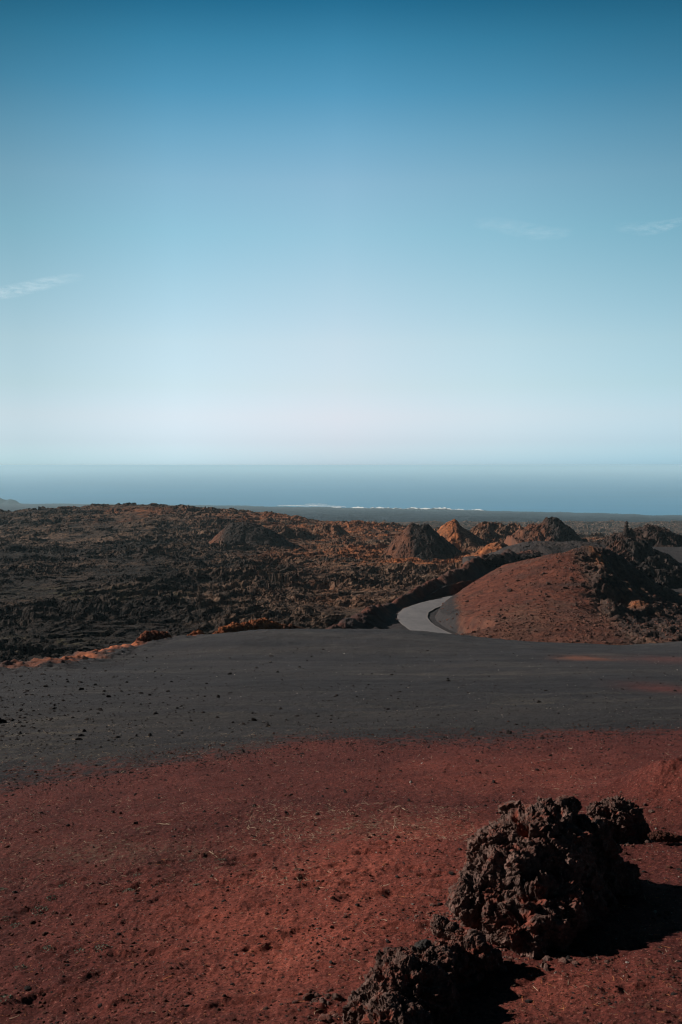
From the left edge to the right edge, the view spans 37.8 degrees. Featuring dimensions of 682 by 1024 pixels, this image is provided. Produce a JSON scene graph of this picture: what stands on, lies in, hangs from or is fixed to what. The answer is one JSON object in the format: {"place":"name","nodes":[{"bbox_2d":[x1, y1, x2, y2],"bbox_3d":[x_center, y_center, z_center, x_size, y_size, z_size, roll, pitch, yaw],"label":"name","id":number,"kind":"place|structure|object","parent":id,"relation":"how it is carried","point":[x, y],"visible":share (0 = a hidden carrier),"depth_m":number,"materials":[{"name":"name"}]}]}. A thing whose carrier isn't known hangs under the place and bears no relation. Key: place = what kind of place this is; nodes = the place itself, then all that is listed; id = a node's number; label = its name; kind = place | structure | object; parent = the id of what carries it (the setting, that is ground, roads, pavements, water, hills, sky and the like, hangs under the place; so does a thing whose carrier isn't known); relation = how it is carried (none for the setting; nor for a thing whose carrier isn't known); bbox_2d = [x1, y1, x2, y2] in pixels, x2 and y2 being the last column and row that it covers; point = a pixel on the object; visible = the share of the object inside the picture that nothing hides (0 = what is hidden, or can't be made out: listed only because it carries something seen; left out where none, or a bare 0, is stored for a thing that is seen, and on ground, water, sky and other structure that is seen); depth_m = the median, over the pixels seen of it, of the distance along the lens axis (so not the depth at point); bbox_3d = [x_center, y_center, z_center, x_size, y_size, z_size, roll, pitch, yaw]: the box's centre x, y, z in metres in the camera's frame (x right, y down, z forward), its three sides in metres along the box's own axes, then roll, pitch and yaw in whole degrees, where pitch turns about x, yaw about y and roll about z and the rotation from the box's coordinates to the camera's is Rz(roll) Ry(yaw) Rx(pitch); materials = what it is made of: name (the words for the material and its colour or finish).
{"place":"outdoors","nodes":[
{"label":"outdoors","id":0,"kind":"place"},
{"bbox_2d":[0,498,19,503],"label":"hill","id":1,"kind":"structure","parent":0,"point":[9,501],"depth_m":5983.00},
{"bbox_2d":[208,522,293,547],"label":"hill","id":2,"kind":"structure","parent":0,"point":[247,532],"depth_m":359.72,"materials":[{"name":"grey stone"}]},
{"bbox_2d":[271,525,318,539],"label":"hill","id":3,"kind":"structure","parent":0,"point":[285,531],"depth_m":407.64,"materials":[{"name":"stone"}]},
{"bbox_2d":[311,521,349,535],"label":"hill","id":4,"kind":"structure","parent":0,"point":[334,528],"depth_m":422.38,"materials":[{"name":"stone"}]},
{"bbox_2d":[0,628,681,1023],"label":"ground","id":5,"kind":"structure","parent":0,"point":[506,696],"depth_m":12.90,"materials":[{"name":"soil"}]},
{"bbox_2d":[0,994,12,1004],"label":"plant","id":6,"kind":"object","parent":5,"relation":"on","point":[10,996],"visible":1,"depth_m":7.19,"materials":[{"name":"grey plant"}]},
{"bbox_2d":[30,906,47,912],"bbox_3d":[-2.795,3.690,9.259,0.193,0.040,0.142,0,3,0],"label":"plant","id":7,"kind":"object","parent":5,"relation":"on","point":[38,907],"visible":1,"depth_m":9.25,"materials":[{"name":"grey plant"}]},
{"bbox_2d":[92,944,107,952],"bbox_3d":[-1.920,3.500,8.013,0.163,0.042,0.115,-1,3,-11],"label":"plant","id":8,"kind":"object","parent":5,"relation":"on","point":[99,948],"visible":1,"depth_m":8.00,"materials":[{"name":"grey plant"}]},
{"bbox_2d":[135,630,171,641],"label":"rock outcrop","id":9,"kind":"object","parent":5,"relation":"on","point":[145,636],"visible":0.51,"depth_m":73.88,"materials":[{"name":"brown stone"}]},
{"bbox_2d":[187,630,204,635],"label":"rock outcrop","id":10,"kind":"object","parent":5,"relation":"on","point":[199,632],"visible":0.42,"depth_m":78.80,"materials":[{"name":"brown stone"}]},
{"bbox_2d":[213,617,282,633],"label":"rock outcrop","id":11,"kind":"object","parent":5,"relation":"on","point":[262,623],"visible":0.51,"depth_m":81.84,"materials":[{"name":"brown stone"}]},
{"bbox_2d":[281,623,305,628],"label":"rock outcrop","id":12,"kind":"object","parent":5,"relation":"on","point":[289,626],"visible":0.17,"depth_m":85.25,"materials":[{"name":"brown stone"}]},
{"bbox_2d":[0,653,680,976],"bbox_3d":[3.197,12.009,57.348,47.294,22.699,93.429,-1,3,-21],"label":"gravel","id":13,"kind":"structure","parent":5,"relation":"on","point":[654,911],"depth_m":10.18,"materials":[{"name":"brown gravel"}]},
{"bbox_2d":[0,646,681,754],"bbox_3d":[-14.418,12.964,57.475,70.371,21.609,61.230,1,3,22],"label":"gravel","id":14,"kind":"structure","parent":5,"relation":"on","point":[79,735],"depth_m":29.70,"materials":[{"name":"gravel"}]},
{"bbox_2d":[342,929,503,1023],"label":"boulder","id":15,"kind":"object","parent":5,"relation":"on","point":[407,985],"visible":0.94,"depth_m":6.15,"materials":[{"name":"brown stone"}]},
{"bbox_2d":[414,939,431,951],"bbox_3d":[0.541,2.878,6.593,0.124,0.099,0.115,0,3,0],"label":"rock","id":16,"kind":"object","parent":15,"relation":"on","point":[424,945],"visible":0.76,"depth_m":6.57,"materials":[{"name":"grey stone"}]},
{"bbox_2d":[430,914,483,940],"bbox_3d":[0.817,2.974,7.024,0.431,0.196,0.170,2,3,35],"label":"rock","id":17,"kind":"object","parent":15,"relation":"on","point":[444,927],"visible":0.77,"depth_m":7.03,"materials":[{"name":"brown stone"}]},
{"bbox_2d":[262,784,677,1023],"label":"rubble","id":18,"kind":"object","parent":5,"relation":"on","point":[322,1017],"visible":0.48,"depth_m":6.89,"materials":[{"name":"brown stone"}]},
{"bbox_2d":[445,795,641,958],"bbox_3d":[1.667,2.942,8.139,1.145,1.100,2.232,2,3,33],"label":"boulder","id":19,"kind":"object","parent":5,"relation":"on","point":[539,877],"visible":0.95,"depth_m":7.66,"materials":[{"name":"brown stone"}]},
{"bbox_2d":[586,795,651,842],"bbox_3d":[2.891,3.242,10.421,0.701,0.490,0.601,0,3,0],"label":"boulder","id":20,"kind":"object","parent":5,"relation":"on","point":[622,818],"visible":0.74,"depth_m":10.31,"materials":[{"name":"brown stone"}]},
{"bbox_2d":[648,830,681,842],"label":"rock","id":21,"kind":"object","parent":5,"relation":"on","point":[661,836],"visible":1,"depth_m":10.02,"materials":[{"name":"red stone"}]},
{"bbox_2d":[0,502,681,661],"bbox_3d":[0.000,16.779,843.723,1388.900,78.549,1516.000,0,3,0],"label":"lava field","id":22,"kind":"structure","parent":0,"point":[85,578],"depth_m":227.63,"materials":[{"name":"brown stone"}]},
{"bbox_2d":[384,522,461,561],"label":"volcanic cone","id":23,"kind":"object","parent":22,"relation":"on","point":[424,541],"visible":0.53,"depth_m":301.34,"materials":[{"name":"stone"}]},
{"bbox_2d":[437,519,487,549],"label":"volcanic cone","id":24,"kind":"object","parent":22,"relation":"on","point":[456,534],"visible":0.37,"depth_m":338.75,"materials":[{"name":"brown stone"}]},
{"bbox_2d":[482,554,509,567],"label":"rock outcrop","id":25,"kind":"object","parent":22,"relation":"on","point":[497,560],"visible":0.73,"depth_m":190.99,"materials":[{"name":"stone"}]},
{"bbox_2d":[514,553,540,560],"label":"rock outcrop","id":26,"kind":"object","parent":22,"relation":"on","point":[523,557],"visible":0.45,"depth_m":207.19,"materials":[{"name":"stone"}]},
{"bbox_2d":[504,517,587,545],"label":"volcanic cone","id":27,"kind":"object","parent":22,"relation":"on","point":[554,529],"visible":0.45,"depth_m":324.34,"materials":[{"name":"brown stone"}]},
{"bbox_2d":[0,469,681,514],"bbox_3d":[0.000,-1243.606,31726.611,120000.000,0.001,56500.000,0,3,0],"label":"sea","id":28,"kind":"structure","parent":0,"point":[640,491],"depth_m":10659.04,"materials":[{"name":"liquid"}]},
{"bbox_2d":[278,505,480,509],"bbox_3d":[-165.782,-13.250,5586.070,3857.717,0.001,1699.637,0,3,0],"label":"surf","id":29,"kind":"structure","parent":28,"relation":"on","point":[439,508],"depth_m":5732.83,"materials":[{"name":"liquid"}]},
{"bbox_2d":[0,503,681,522],"bbox_3d":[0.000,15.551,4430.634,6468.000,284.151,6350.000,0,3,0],"label":"coastal plain","id":30,"kind":"structure","parent":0,"point":[362,514],"depth_m":3367.89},
{"bbox_2d":[0,722,681,1021],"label":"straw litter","id":31,"kind":"object","parent":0,"point":[272,838],"visible":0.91,"depth_m":11.42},
{"bbox_2d":[0,730,681,808],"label":"gravel","id":32,"kind":"structure","parent":0,"point":[333,740],"depth_m":18.61,"materials":[{"name":"brown gravel"}]},
{"bbox_2d":[0,719,681,780],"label":"gravel","id":33,"kind":"structure","parent":0,"point":[295,740],"depth_m":20.73,"materials":[{"name":"gravel"}]},
{"bbox_2d":[0,0,681,468],"label":"sky","id":34,"kind":"structure","parent":0,"point":[235,234],"materials":[{"name":"blue"}]},
{"bbox_2d":[397,595,452,633],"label":"road","id":35,"kind":"structure","parent":0,"point":[414,617],"depth_m":134.44,"materials":[{"name":"grey asphalt"}]},
{"bbox_2d":[464,542,507,556],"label":"hill","id":36,"kind":"structure","parent":0,"point":[491,547],"depth_m":254.59,"materials":[{"name":"brown stone"}]},
{"bbox_2d":[470,521,523,543],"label":"hill","id":37,"kind":"structure","parent":0,"point":[490,532],"depth_m":367.60,"materials":[{"name":"brown stone"}]},
{"bbox_2d":[462,541,606,563],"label":"hill","id":38,"kind":"structure","parent":0,"point":[547,547],"depth_m":228.93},
{"bbox_2d":[396,545,681,644],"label":"hill","id":39,"kind":"structure","parent":0,"point":[633,575],"depth_m":129.28,"materials":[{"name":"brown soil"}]},
{"bbox_2d":[596,524,681,546],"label":"hill","id":40,"kind":"structure","parent":0,"point":[654,535],"depth_m":258.12,"materials":[{"name":"brown stone"}]},
{"bbox_2d":[623,521,634,537],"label":"rock outcrop","id":41,"kind":"object","parent":40,"relation":"on","point":[627,532],"visible":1,"depth_m":255.03,"materials":[{"name":"black stone"}]},
{"bbox_2d":[606,538,680,565],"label":"hill","id":42,"kind":"structure","parent":0,"point":[638,551],"depth_m":202.68,"materials":[{"name":"grey stone"}]},
{"bbox_2d":[619,555,681,588],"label":"hill","id":43,"kind":"structure","parent":0,"point":[667,575],"depth_m":169.73,"materials":[{"name":"grey stone"}]}
]}

